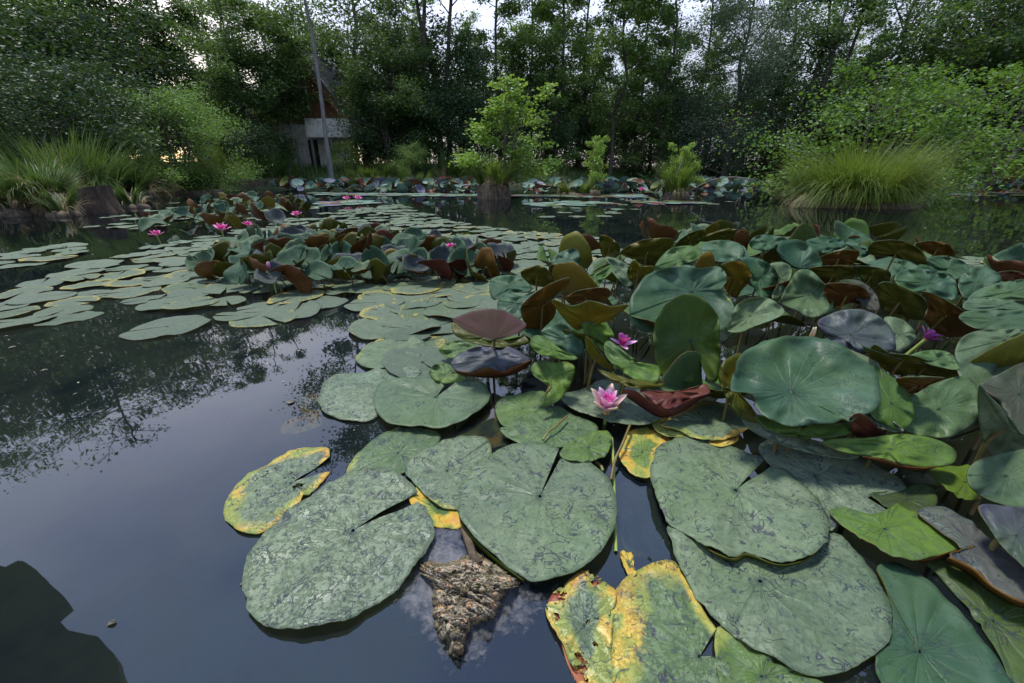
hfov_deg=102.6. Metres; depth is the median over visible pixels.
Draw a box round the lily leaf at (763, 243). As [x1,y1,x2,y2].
[745,235,786,344]
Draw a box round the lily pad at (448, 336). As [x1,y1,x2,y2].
[442,333,463,340]
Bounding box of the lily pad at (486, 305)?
[468,302,496,309]
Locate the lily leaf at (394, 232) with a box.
[390,230,403,276]
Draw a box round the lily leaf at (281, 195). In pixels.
[275,194,287,199]
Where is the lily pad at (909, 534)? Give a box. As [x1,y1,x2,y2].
[829,503,959,561]
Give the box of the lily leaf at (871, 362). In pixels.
[751,348,882,453]
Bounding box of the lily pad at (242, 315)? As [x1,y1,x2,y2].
[213,311,259,320]
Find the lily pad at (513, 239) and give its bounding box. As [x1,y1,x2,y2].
[501,237,526,240]
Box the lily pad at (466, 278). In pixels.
[461,276,486,280]
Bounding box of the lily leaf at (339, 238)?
[336,234,356,251]
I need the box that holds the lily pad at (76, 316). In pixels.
[34,311,103,325]
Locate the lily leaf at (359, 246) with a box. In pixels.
[350,231,371,283]
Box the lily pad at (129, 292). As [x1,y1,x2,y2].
[93,286,160,298]
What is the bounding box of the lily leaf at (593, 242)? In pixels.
[571,234,599,305]
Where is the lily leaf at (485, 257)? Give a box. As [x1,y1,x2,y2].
[474,247,499,278]
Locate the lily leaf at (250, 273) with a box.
[238,260,263,301]
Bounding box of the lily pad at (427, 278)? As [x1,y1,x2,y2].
[408,276,444,286]
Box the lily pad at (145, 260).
[131,258,157,262]
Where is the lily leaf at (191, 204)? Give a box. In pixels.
[186,198,200,213]
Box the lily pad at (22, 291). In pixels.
[0,286,52,298]
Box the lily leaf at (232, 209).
[229,201,239,218]
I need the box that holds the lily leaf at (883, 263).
[853,257,899,277]
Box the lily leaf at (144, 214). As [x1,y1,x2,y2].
[140,211,152,216]
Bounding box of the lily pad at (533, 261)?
[514,259,550,264]
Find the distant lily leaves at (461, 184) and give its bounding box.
[269,175,1023,192]
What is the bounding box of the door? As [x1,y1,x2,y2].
[308,140,320,167]
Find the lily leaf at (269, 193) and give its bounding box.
[264,191,273,197]
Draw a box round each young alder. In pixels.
[448,73,563,186]
[582,135,609,184]
[663,142,707,188]
[710,50,1023,202]
[866,50,1023,191]
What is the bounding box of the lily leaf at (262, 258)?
[240,253,271,300]
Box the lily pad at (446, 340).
[421,333,457,362]
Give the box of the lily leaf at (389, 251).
[385,248,399,282]
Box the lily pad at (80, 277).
[61,273,102,280]
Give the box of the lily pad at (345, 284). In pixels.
[325,280,363,287]
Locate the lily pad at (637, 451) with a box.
[619,426,671,478]
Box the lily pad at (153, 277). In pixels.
[142,274,184,280]
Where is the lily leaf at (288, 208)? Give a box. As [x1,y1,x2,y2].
[283,206,292,212]
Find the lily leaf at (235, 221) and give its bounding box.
[227,215,241,228]
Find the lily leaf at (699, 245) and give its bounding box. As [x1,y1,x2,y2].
[695,242,716,265]
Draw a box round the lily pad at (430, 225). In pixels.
[422,224,441,226]
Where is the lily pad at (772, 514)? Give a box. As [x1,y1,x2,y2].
[650,436,829,566]
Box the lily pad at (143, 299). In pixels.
[120,294,165,304]
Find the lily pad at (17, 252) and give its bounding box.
[0,249,46,255]
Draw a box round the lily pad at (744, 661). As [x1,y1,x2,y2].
[714,626,822,682]
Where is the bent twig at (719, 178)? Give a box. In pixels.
[689,177,750,191]
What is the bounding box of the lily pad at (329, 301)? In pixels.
[297,296,347,308]
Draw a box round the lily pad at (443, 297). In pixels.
[425,292,453,301]
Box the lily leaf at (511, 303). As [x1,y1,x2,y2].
[497,291,535,392]
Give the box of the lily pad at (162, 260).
[153,257,185,262]
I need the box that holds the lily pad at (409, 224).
[394,223,414,225]
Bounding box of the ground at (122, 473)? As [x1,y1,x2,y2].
[0,161,1019,682]
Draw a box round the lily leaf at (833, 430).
[755,415,850,452]
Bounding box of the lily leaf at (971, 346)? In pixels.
[921,329,1023,477]
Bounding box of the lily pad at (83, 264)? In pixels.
[64,259,123,267]
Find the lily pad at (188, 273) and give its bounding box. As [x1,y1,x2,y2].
[165,269,199,277]
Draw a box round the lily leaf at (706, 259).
[694,251,715,267]
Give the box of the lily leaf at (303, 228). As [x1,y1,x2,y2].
[294,224,313,233]
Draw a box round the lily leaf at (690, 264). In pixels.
[639,263,693,349]
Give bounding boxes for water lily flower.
[150,230,165,257]
[213,223,229,236]
[241,221,251,226]
[266,262,276,293]
[291,211,300,223]
[446,242,454,251]
[591,383,627,467]
[610,332,636,380]
[809,327,816,335]
[884,326,943,371]
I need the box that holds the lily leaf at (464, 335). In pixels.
[452,322,530,404]
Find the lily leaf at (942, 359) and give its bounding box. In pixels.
[871,350,959,462]
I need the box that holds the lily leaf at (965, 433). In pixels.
[949,427,979,438]
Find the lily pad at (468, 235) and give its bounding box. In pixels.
[464,234,480,236]
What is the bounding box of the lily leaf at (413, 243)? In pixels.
[394,235,418,279]
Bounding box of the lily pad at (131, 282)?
[103,276,165,286]
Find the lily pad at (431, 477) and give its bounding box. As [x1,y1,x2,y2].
[405,436,491,509]
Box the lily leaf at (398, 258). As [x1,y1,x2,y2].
[395,254,417,279]
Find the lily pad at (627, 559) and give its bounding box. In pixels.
[620,550,636,576]
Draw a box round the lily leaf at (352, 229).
[339,227,357,234]
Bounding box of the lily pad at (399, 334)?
[383,328,430,340]
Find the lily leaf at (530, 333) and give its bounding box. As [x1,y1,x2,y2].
[522,311,573,390]
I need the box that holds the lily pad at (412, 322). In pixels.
[384,318,440,334]
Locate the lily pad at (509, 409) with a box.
[495,391,545,425]
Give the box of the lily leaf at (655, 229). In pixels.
[639,218,678,241]
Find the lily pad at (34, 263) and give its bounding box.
[0,261,47,268]
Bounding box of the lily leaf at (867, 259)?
[835,246,875,264]
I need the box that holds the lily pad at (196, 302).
[162,296,218,308]
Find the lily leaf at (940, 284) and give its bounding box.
[881,268,957,369]
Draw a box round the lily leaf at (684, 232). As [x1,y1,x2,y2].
[672,229,687,247]
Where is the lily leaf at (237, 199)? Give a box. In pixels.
[230,197,241,203]
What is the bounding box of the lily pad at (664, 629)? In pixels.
[610,560,733,682]
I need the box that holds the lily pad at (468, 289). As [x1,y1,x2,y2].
[452,283,487,292]
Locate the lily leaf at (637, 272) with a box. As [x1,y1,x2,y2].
[627,259,654,378]
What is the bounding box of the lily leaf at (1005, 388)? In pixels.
[937,362,1023,505]
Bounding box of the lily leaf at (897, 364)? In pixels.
[860,344,956,457]
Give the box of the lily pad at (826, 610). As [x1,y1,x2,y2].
[667,525,891,676]
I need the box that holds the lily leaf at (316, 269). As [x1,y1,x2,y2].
[304,260,333,317]
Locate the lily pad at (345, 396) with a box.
[318,366,420,421]
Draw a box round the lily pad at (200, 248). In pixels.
[184,246,211,250]
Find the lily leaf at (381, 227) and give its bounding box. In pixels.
[375,225,387,230]
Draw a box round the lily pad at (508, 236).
[502,235,524,237]
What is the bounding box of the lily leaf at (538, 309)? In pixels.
[521,278,569,390]
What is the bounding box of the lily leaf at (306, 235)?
[298,232,316,281]
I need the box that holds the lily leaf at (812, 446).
[741,418,859,469]
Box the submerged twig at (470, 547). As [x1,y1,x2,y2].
[460,525,481,562]
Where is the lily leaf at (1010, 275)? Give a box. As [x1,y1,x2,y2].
[998,271,1023,281]
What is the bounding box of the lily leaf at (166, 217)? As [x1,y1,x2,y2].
[148,211,173,231]
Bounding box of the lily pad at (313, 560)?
[242,468,434,629]
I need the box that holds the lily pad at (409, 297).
[391,290,433,301]
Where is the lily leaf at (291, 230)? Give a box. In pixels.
[277,226,303,238]
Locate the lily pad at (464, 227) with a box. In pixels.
[454,226,473,227]
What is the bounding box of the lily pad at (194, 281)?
[181,279,205,283]
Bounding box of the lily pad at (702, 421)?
[660,401,747,440]
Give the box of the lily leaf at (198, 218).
[194,213,210,227]
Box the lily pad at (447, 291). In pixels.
[424,285,463,296]
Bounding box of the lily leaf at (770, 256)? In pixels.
[746,247,781,298]
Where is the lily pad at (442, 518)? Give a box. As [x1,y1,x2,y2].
[409,487,463,529]
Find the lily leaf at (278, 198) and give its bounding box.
[274,196,279,204]
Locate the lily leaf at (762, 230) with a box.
[749,226,773,238]
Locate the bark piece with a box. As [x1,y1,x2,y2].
[418,551,520,658]
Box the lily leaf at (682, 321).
[653,294,720,381]
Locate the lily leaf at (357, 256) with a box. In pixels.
[342,252,364,294]
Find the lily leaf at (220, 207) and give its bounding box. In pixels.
[212,202,225,216]
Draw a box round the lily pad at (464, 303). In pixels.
[443,298,479,307]
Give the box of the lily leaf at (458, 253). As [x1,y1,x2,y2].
[447,247,481,282]
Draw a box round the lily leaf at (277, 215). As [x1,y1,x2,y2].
[264,208,285,223]
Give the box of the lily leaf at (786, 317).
[772,310,805,338]
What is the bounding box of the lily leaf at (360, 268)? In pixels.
[342,260,372,283]
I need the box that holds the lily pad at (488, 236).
[478,234,497,237]
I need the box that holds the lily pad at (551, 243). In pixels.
[545,242,559,245]
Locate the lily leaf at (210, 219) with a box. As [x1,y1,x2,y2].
[199,212,227,232]
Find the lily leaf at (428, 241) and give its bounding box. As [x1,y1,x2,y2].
[424,236,438,275]
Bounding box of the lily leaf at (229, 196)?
[226,194,234,198]
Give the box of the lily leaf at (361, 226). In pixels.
[358,223,370,230]
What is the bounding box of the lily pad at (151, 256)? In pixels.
[131,253,176,259]
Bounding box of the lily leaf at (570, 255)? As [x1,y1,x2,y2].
[551,248,579,302]
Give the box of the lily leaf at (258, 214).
[251,201,266,221]
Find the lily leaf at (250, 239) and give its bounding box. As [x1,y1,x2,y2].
[238,235,261,245]
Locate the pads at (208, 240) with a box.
[22,199,993,260]
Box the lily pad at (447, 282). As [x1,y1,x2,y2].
[416,276,455,286]
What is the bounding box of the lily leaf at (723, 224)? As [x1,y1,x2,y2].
[714,220,734,229]
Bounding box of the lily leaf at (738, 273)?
[706,261,751,381]
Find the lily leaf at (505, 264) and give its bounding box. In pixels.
[494,254,513,271]
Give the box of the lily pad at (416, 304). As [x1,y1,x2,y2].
[384,294,442,308]
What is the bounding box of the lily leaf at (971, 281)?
[932,267,1001,349]
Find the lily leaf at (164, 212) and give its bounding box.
[148,208,173,226]
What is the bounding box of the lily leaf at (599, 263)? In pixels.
[593,255,625,304]
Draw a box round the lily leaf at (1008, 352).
[941,333,1023,380]
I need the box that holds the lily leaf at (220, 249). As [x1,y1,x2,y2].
[209,240,237,261]
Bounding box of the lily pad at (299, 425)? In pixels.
[280,412,322,434]
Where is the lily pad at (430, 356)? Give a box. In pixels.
[381,346,452,377]
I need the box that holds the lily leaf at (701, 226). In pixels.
[687,224,708,265]
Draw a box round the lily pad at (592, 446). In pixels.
[560,430,611,462]
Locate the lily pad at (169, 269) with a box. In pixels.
[152,267,187,271]
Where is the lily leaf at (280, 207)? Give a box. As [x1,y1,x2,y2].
[268,203,287,211]
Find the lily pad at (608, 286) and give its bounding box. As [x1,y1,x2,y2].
[601,283,615,289]
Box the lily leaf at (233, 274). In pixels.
[223,260,251,303]
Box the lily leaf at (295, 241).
[285,238,307,249]
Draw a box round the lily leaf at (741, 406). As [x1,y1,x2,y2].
[718,353,757,422]
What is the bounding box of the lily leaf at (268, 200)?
[261,196,274,207]
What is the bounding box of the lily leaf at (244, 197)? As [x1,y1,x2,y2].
[236,194,251,211]
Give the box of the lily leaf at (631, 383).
[597,368,664,477]
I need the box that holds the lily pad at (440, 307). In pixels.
[398,299,449,318]
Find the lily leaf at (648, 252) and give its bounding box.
[620,238,673,358]
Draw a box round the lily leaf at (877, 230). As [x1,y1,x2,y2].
[869,222,906,240]
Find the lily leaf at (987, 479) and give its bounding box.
[929,449,1023,582]
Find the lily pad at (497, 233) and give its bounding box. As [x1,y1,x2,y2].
[485,232,502,235]
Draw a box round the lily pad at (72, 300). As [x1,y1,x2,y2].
[44,296,99,306]
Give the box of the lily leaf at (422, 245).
[420,235,438,276]
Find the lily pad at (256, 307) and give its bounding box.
[237,301,280,312]
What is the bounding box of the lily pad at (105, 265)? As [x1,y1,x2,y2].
[84,263,118,269]
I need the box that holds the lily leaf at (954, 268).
[896,255,968,377]
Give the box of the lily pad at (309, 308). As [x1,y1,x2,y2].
[265,300,321,319]
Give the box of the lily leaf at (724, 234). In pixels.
[701,229,750,243]
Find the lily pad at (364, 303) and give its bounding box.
[344,295,404,310]
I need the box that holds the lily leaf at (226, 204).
[213,200,228,210]
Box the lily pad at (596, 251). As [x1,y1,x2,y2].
[591,249,600,252]
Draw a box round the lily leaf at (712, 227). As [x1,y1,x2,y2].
[690,222,718,234]
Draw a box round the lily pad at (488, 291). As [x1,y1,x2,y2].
[485,286,533,295]
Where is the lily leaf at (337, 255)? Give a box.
[333,253,349,297]
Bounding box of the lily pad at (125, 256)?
[109,253,151,257]
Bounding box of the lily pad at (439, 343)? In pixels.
[375,335,444,347]
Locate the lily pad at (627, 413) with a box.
[561,379,672,424]
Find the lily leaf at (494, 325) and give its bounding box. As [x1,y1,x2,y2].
[454,308,525,452]
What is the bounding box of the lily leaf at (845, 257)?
[814,250,859,336]
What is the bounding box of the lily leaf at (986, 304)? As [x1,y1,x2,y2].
[938,298,1023,409]
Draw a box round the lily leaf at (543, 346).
[530,335,576,478]
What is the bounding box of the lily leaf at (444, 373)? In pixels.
[429,363,465,436]
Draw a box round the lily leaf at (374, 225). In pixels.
[370,222,380,228]
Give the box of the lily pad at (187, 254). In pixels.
[179,252,197,255]
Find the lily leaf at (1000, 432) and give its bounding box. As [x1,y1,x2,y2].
[923,385,1023,578]
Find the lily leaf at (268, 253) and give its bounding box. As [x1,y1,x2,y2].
[262,250,284,300]
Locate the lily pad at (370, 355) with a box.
[355,336,425,368]
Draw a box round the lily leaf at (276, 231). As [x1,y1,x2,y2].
[273,224,288,235]
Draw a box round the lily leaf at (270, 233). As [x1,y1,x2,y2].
[262,230,272,238]
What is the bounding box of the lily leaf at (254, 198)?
[250,195,262,201]
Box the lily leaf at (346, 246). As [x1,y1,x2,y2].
[329,240,357,280]
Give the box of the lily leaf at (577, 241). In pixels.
[558,231,592,268]
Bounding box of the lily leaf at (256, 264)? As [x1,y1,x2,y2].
[249,256,275,297]
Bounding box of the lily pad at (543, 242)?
[539,239,560,244]
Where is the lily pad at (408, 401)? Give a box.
[373,377,489,428]
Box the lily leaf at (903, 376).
[836,375,922,422]
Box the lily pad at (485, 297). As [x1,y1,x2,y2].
[464,294,497,301]
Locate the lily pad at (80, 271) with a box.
[45,268,104,277]
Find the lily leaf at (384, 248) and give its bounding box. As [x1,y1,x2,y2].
[381,244,408,282]
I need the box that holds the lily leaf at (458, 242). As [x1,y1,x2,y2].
[440,236,464,284]
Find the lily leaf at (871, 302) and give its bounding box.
[839,279,880,310]
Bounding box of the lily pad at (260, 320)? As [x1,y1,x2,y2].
[229,307,296,326]
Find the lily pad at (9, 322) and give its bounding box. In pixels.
[0,315,56,328]
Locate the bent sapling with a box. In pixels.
[999,127,1023,175]
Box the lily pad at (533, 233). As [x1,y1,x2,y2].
[524,231,541,234]
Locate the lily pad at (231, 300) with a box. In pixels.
[208,296,245,305]
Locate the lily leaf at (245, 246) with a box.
[227,240,250,282]
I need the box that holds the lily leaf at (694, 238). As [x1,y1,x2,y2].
[675,229,705,246]
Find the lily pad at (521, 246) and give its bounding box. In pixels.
[511,244,530,248]
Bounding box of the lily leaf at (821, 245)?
[797,237,845,336]
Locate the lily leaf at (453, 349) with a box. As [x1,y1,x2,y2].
[439,340,476,419]
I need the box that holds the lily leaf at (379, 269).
[369,258,394,283]
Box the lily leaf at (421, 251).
[405,247,426,276]
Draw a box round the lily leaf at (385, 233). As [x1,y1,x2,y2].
[375,229,394,240]
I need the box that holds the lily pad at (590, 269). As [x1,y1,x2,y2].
[586,265,592,273]
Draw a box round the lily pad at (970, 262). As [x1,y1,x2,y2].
[959,259,980,264]
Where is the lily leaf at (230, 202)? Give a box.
[219,197,233,206]
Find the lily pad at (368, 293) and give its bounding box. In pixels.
[358,291,392,299]
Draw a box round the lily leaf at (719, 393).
[702,379,746,398]
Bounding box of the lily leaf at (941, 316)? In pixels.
[902,291,979,376]
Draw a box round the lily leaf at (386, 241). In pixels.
[381,235,393,284]
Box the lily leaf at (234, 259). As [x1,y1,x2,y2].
[228,252,258,301]
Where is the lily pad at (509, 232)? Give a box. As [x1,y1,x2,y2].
[503,230,516,234]
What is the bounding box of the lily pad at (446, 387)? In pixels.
[437,384,452,395]
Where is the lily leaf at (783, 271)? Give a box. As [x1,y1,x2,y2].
[753,262,791,404]
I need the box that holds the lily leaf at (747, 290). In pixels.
[720,284,758,345]
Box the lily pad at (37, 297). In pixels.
[4,291,76,304]
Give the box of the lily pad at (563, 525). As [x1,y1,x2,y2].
[458,442,616,582]
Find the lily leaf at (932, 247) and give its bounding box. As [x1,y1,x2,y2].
[896,241,954,353]
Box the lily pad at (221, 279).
[196,275,248,282]
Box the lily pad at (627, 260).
[624,258,631,263]
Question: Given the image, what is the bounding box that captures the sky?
[4,0,1015,166]
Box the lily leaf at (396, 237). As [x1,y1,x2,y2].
[391,233,419,281]
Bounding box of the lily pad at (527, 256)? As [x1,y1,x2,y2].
[520,254,536,258]
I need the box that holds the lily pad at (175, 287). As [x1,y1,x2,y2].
[161,282,207,292]
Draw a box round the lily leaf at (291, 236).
[275,232,305,239]
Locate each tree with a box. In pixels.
[0,0,174,147]
[0,0,231,173]
[3,0,218,152]
[103,0,229,164]
[128,39,196,160]
[139,0,329,165]
[158,0,266,86]
[168,0,339,172]
[196,81,253,160]
[215,0,342,169]
[247,0,362,146]
[252,0,446,164]
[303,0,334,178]
[308,0,456,168]
[318,38,394,163]
[340,0,509,164]
[357,20,420,159]
[399,0,444,153]
[443,9,491,150]
[459,0,543,159]
[492,0,577,160]
[501,26,530,155]
[509,0,599,163]
[538,16,579,158]
[541,0,646,173]
[566,0,664,176]
[569,16,610,158]
[590,0,691,175]
[618,49,651,155]
[624,0,711,181]
[643,0,852,176]
[644,31,692,129]
[653,0,772,175]
[693,31,733,151]
[741,0,842,181]
[755,0,907,181]
[778,0,988,169]
[794,0,873,141]
[813,0,1023,177]
[849,0,899,134]
[905,0,1023,171]
[968,44,1023,137]
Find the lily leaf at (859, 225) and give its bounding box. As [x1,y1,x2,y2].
[833,218,869,238]
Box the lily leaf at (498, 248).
[487,242,516,259]
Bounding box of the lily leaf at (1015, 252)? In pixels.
[983,242,1023,267]
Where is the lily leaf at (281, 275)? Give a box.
[265,258,291,299]
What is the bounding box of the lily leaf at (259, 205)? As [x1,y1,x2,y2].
[248,201,262,209]
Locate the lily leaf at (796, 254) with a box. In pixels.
[776,239,822,337]
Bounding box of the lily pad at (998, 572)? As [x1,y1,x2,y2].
[917,506,1023,607]
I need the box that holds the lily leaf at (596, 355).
[581,336,614,416]
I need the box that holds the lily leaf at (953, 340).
[896,304,967,376]
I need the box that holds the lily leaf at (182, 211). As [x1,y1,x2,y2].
[170,206,189,227]
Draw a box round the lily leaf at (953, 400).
[877,376,977,505]
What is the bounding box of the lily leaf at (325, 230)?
[309,229,330,234]
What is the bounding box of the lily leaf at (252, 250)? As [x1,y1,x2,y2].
[249,238,267,254]
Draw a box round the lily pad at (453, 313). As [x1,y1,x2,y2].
[423,307,472,318]
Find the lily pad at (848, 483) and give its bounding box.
[758,440,905,530]
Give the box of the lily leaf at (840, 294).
[824,282,869,310]
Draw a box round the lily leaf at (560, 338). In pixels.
[541,323,583,405]
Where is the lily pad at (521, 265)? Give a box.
[497,263,533,269]
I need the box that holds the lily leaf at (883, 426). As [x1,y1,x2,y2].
[836,412,903,533]
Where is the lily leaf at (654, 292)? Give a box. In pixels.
[629,265,734,407]
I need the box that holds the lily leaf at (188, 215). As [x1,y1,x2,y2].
[174,212,193,221]
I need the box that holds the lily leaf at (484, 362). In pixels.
[451,346,531,406]
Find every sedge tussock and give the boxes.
[0,118,145,200]
[0,146,105,214]
[0,163,54,217]
[2,131,182,198]
[12,182,99,216]
[87,151,178,197]
[101,178,151,208]
[153,152,224,193]
[191,145,266,187]
[229,142,294,183]
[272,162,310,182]
[343,161,392,179]
[366,149,419,178]
[395,163,432,188]
[417,147,461,180]
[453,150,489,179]
[461,150,531,198]
[503,155,533,177]
[536,151,574,178]
[556,178,603,194]
[589,185,601,195]
[649,156,702,200]
[755,122,994,210]
[937,152,1006,185]
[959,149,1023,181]
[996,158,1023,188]
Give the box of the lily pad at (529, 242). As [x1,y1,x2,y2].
[521,240,538,244]
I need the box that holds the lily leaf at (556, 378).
[531,360,574,483]
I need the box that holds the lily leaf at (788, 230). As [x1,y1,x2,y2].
[767,223,798,236]
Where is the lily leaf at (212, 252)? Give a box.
[207,248,214,259]
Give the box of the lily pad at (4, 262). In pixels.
[0,261,15,264]
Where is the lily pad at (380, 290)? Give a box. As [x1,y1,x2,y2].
[362,289,394,294]
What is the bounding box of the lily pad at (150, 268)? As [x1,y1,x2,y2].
[125,267,162,271]
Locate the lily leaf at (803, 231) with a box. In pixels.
[765,223,816,326]
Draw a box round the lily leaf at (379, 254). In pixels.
[361,245,390,283]
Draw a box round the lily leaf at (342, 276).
[327,256,352,307]
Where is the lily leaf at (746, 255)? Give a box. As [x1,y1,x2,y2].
[719,246,748,291]
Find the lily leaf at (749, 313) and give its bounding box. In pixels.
[726,297,783,353]
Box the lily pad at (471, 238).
[464,236,486,240]
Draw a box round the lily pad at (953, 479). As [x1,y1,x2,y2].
[929,464,984,500]
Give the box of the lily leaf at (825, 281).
[789,279,838,335]
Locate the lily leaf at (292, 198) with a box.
[289,193,301,205]
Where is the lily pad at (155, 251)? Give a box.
[130,249,170,254]
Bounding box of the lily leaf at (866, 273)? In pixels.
[852,266,890,308]
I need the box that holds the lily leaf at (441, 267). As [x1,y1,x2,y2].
[416,259,451,282]
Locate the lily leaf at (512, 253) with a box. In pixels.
[501,250,515,261]
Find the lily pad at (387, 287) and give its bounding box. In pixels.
[382,282,415,290]
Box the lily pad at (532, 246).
[524,245,539,247]
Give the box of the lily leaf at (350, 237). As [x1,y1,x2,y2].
[339,232,364,280]
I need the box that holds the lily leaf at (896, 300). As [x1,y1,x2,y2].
[842,282,927,422]
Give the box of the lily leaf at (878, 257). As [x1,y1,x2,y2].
[857,242,916,308]
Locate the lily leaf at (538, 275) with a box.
[520,265,553,390]
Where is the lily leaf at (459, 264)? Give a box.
[438,259,466,283]
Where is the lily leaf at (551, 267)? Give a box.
[549,264,565,361]
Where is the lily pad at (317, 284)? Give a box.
[312,281,333,287]
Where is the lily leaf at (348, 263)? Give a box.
[329,256,355,313]
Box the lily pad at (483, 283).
[466,280,489,292]
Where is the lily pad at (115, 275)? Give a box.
[89,269,145,281]
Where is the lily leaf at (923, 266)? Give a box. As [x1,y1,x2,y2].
[889,264,960,321]
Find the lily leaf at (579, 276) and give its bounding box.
[552,262,618,361]
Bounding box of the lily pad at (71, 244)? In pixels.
[44,242,87,247]
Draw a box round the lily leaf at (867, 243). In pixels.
[854,239,871,263]
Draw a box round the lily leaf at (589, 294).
[566,287,610,415]
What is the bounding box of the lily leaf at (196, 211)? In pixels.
[193,208,207,225]
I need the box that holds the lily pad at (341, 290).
[325,288,354,294]
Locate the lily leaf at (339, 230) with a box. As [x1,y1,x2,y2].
[334,228,346,235]
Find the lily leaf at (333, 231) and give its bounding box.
[329,229,338,237]
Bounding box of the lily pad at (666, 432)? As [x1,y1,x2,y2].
[652,417,738,446]
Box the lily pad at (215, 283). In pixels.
[207,276,250,286]
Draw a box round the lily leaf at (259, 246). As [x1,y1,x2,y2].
[252,238,279,294]
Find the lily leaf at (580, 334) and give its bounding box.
[562,322,612,408]
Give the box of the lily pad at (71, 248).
[51,246,86,251]
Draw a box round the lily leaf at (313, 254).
[293,245,320,289]
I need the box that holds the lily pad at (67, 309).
[33,304,92,317]
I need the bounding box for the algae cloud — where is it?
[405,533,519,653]
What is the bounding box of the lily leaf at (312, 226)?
[308,223,323,231]
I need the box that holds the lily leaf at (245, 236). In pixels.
[219,230,248,248]
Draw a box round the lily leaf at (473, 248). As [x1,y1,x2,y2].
[468,235,478,250]
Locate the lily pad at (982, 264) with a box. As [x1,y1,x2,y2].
[966,263,983,266]
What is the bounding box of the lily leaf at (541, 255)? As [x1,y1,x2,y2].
[537,246,556,264]
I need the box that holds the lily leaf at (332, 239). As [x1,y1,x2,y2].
[317,232,339,281]
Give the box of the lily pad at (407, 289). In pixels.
[390,282,444,294]
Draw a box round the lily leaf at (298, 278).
[275,264,311,319]
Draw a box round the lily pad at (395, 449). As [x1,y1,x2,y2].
[346,426,440,473]
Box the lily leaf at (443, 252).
[429,245,451,262]
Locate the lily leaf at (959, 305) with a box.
[901,266,1003,353]
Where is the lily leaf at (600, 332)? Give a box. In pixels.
[580,321,613,415]
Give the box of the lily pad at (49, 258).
[18,255,76,260]
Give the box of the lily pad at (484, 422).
[455,402,510,447]
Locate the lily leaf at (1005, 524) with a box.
[957,504,1023,611]
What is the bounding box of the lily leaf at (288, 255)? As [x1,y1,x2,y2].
[276,244,308,272]
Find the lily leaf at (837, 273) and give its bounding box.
[808,265,856,335]
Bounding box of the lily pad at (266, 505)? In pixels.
[223,447,330,534]
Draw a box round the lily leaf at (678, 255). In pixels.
[655,246,701,364]
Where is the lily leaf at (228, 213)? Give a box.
[223,211,241,228]
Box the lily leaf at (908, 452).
[822,434,956,534]
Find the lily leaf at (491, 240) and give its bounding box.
[482,238,501,245]
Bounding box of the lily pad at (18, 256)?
[0,254,40,258]
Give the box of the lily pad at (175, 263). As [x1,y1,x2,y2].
[158,260,184,266]
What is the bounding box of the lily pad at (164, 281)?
[141,277,189,286]
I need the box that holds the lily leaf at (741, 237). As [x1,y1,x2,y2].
[715,230,748,263]
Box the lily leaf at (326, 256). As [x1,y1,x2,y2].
[303,243,332,295]
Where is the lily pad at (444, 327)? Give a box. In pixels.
[413,316,454,333]
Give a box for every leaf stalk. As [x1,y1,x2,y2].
[542,415,567,440]
[595,461,603,471]
[610,424,630,480]
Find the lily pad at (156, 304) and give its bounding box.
[135,297,190,310]
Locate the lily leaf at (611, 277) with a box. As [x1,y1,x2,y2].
[591,260,634,305]
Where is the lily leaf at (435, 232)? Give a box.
[428,229,441,274]
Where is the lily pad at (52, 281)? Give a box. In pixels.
[15,277,64,286]
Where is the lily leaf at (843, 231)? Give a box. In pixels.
[833,220,873,247]
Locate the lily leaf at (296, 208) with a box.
[293,201,305,212]
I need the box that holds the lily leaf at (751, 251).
[747,244,760,256]
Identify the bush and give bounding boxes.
[0,0,162,165]
[0,4,104,158]
[0,43,186,180]
[0,49,229,186]
[0,69,66,170]
[58,78,272,194]
[153,60,285,162]
[194,119,286,178]
[312,139,367,174]
[317,90,435,169]
[323,20,537,166]
[334,67,410,163]
[374,32,527,161]
[378,140,430,177]
[384,77,498,172]
[445,89,539,167]
[452,23,591,165]
[501,62,592,166]
[501,105,590,167]
[535,76,664,170]
[551,85,655,169]
[558,120,631,173]
[577,86,663,171]
[600,79,702,171]
[615,77,753,174]
[617,135,676,178]
[653,77,794,175]
[683,136,746,178]
[700,69,799,174]
[700,127,785,178]
[724,68,871,181]
[753,120,859,181]
[789,123,889,176]
[819,53,1023,158]
[891,133,1011,187]
[918,114,1023,171]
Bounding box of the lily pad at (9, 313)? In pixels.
[0,306,40,318]
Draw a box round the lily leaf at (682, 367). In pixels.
[657,351,714,392]
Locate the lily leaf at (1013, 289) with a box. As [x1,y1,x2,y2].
[968,279,1023,299]
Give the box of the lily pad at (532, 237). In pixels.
[524,236,541,238]
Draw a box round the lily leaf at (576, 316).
[552,299,628,417]
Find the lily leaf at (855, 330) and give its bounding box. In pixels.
[808,309,895,438]
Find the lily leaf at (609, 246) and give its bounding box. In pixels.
[599,235,619,303]
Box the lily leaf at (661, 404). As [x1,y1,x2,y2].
[622,384,710,417]
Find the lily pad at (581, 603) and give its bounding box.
[545,569,615,682]
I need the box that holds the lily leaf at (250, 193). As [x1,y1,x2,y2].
[244,190,255,196]
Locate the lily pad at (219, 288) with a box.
[203,279,246,293]
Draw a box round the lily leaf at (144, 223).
[137,217,167,233]
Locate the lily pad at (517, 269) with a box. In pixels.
[485,264,523,273]
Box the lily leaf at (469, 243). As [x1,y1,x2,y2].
[451,237,478,283]
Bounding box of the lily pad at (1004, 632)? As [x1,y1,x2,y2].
[925,555,1023,682]
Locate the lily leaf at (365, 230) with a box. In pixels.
[357,225,375,237]
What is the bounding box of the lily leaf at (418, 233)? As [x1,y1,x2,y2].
[404,227,427,273]
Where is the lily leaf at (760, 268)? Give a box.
[734,257,777,353]

